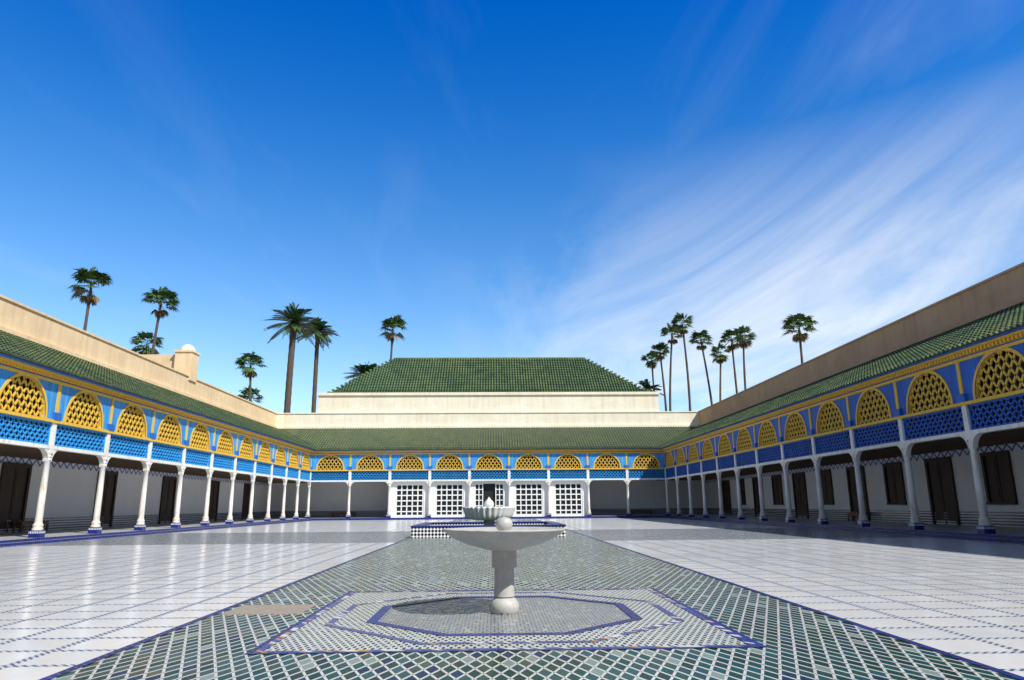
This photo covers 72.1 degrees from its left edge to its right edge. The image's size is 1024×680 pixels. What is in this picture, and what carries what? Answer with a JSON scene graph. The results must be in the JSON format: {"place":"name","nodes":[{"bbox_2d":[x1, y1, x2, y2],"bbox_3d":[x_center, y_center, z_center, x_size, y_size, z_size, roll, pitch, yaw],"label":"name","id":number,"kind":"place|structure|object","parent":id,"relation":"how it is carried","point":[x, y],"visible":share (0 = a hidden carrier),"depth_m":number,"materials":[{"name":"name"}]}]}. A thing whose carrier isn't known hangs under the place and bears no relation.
{"place":"outdoors","nodes":[
{"label":"outdoors","id":0,"kind":"place"},
{"bbox_2d":[0,518,1023,679],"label":"courtyard floor","id":1,"kind":"structure","parent":0,"point":[640,599],"depth_m":7.86,"materials":[{"name":"white tile"}]},
{"bbox_2d":[411,497,565,537],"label":"fountain","id":2,"kind":"structure","parent":1,"relation":"on","point":[488,513],"depth_m":26.52,"materials":[{"name":"white stone"}]},
{"bbox_2d":[442,517,565,614],"bbox_3d":[-0.083,2.475,7.483,1.336,1.160,1.336,0,-13,-2],"label":"fountain","id":3,"kind":"object","parent":1,"relation":"on","point":[504,540],"visible":0.86,"depth_m":7.32,"materials":[{"name":"white stone"}]},
{"bbox_2d":[0,0,1023,412],"label":"sky","id":4,"kind":"structure","parent":0,"point":[498,178],"materials":[{"name":"blue"}]},
{"label":"ground","id":5,"kind":"structure","parent":0,"visible":0},
{"bbox_2d":[66,266,113,330],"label":"fan palm","id":6,"kind":"object","parent":5,"relation":"on","point":[84,275],"visible":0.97,"depth_m":75.58,"materials":[{"name":"green plant"}]},
{"bbox_2d":[130,331,164,353],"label":"fan palm","id":7,"kind":"object","parent":5,"relation":"on","point":[145,348],"visible":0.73,"depth_m":90.28,"materials":[{"name":"green plant"}]},
{"bbox_2d":[139,286,181,353],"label":"fan palm","id":8,"kind":"object","parent":5,"relation":"on","point":[161,294],"visible":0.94,"depth_m":81.65,"materials":[{"name":"green plant"}]},
{"bbox_2d":[237,385,263,403],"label":"fan palm","id":9,"kind":"object","parent":5,"relation":"on","point":[245,392],"visible":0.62,"depth_m":94.42,"materials":[{"name":"green plant"}]},
{"bbox_2d":[234,351,267,400],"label":"fan palm","id":10,"kind":"object","parent":5,"relation":"on","point":[250,373],"visible":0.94,"depth_m":88.24,"materials":[{"name":"green plant"}]},
{"bbox_2d":[261,302,326,412],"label":"date palm","id":11,"kind":"object","parent":5,"relation":"on","point":[293,327],"visible":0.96,"depth_m":97.40,"materials":[{"name":"green plant"}]},
{"bbox_2d":[295,316,340,412],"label":"date palm","id":12,"kind":"object","parent":5,"relation":"on","point":[323,328],"visible":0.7,"depth_m":105.36,"materials":[{"name":"green plant"}]},
{"bbox_2d":[341,362,376,382],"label":"date palm","id":13,"kind":"object","parent":5,"relation":"on","point":[361,369],"visible":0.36,"depth_m":92.15,"materials":[{"name":"green plant"}]},
{"bbox_2d":[380,314,407,359],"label":"fan palm","id":14,"kind":"object","parent":5,"relation":"on","point":[395,322],"visible":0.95,"depth_m":102.16,"materials":[{"name":"green plant"}]},
{"bbox_2d":[0,262,1023,546],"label":"gallery walls","id":15,"kind":"structure","parent":5,"relation":"on","point":[944,484],"depth_m":37.45,"materials":[{"name":"beige paint"}]},
{"bbox_2d":[0,354,314,537],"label":"gallery","id":16,"kind":"object","parent":15,"relation":"attached to","point":[69,402],"visible":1,"depth_m":29.55,"materials":[{"name":"multicoloured"}]},
{"bbox_2d":[141,344,659,412],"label":"back block","id":17,"kind":"structure","parent":15,"relation":"on","point":[535,384],"depth_m":66.48,"materials":[{"name":"white paint"}]},
{"bbox_2d":[12,510,868,532],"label":"benches","id":18,"kind":"object","parent":15,"relation":"on","point":[46,522],"visible":0.81,"depth_m":35.66,"materials":[{"name":"brown wood"}]},
{"bbox_2d":[311,449,664,517],"bbox_3d":[-1.911,12.056,59.131,29.825,5.600,0.741,0,-13,-2],"label":"gallery","id":19,"kind":"object","parent":15,"relation":"attached to","point":[469,461],"visible":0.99,"depth_m":59.48,"materials":[{"name":"multicoloured"}]},
{"bbox_2d":[390,480,587,517],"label":"screens","id":20,"kind":"object","parent":15,"relation":"on","point":[409,499],"visible":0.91,"depth_m":59.19,"materials":[{"name":"white wood"}]},
{"bbox_2d":[0,301,1023,450],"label":"gallery roofs","id":21,"kind":"structure","parent":15,"relation":"on","point":[656,437],"depth_m":46.82,"materials":[{"name":"green"}]},
{"bbox_2d":[662,327,1023,533],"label":"gallery","id":22,"kind":"object","parent":15,"relation":"attached to","point":[951,382],"visible":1,"depth_m":26.66,"materials":[{"name":"multicoloured"}]},
{"bbox_2d":[637,379,664,396],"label":"date palm","id":23,"kind":"object","parent":5,"relation":"on","point":[645,384],"visible":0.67,"depth_m":97.18,"materials":[{"name":"green plant"}]},
{"bbox_2d":[641,350,662,390],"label":"fan palm","id":24,"kind":"object","parent":5,"relation":"on","point":[651,364],"visible":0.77,"depth_m":114.32,"materials":[{"name":"green plant"}]},
{"bbox_2d":[648,341,669,410],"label":"fan palm","id":25,"kind":"object","parent":5,"relation":"on","point":[662,346],"visible":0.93,"depth_m":110.42,"materials":[{"name":"green plant"}]},
{"bbox_2d":[661,323,685,410],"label":"fan palm","id":26,"kind":"object","parent":5,"relation":"on","point":[664,332],"visible":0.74,"depth_m":106.97,"materials":[{"name":"green plant"}]},
{"bbox_2d":[670,312,694,410],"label":"fan palm","id":27,"kind":"object","parent":5,"relation":"on","point":[677,318],"visible":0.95,"depth_m":103.27,"materials":[{"name":"green plant"}]},
{"bbox_2d":[689,330,712,404],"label":"fan palm","id":28,"kind":"object","parent":5,"relation":"on","point":[701,346],"visible":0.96,"depth_m":109.08,"materials":[{"name":"green plant"}]},
{"bbox_2d":[710,343,729,400],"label":"fan palm","id":29,"kind":"object","parent":5,"relation":"on","point":[721,357],"visible":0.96,"depth_m":112.95,"materials":[{"name":"green plant"}]},
{"bbox_2d":[718,329,742,393],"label":"fan palm","id":30,"kind":"object","parent":5,"relation":"on","point":[726,336],"visible":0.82,"depth_m":107.21,"materials":[{"name":"green plant"}]},
{"bbox_2d":[729,325,756,389],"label":"fan palm","id":31,"kind":"object","parent":5,"relation":"on","point":[743,344],"visible":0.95,"depth_m":103.54,"materials":[{"name":"green plant"}]},
{"bbox_2d":[781,313,818,363],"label":"fan palm","id":32,"kind":"object","parent":5,"relation":"on","point":[795,321],"visible":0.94,"depth_m":89.32,"materials":[{"name":"green plant"}]}
]}

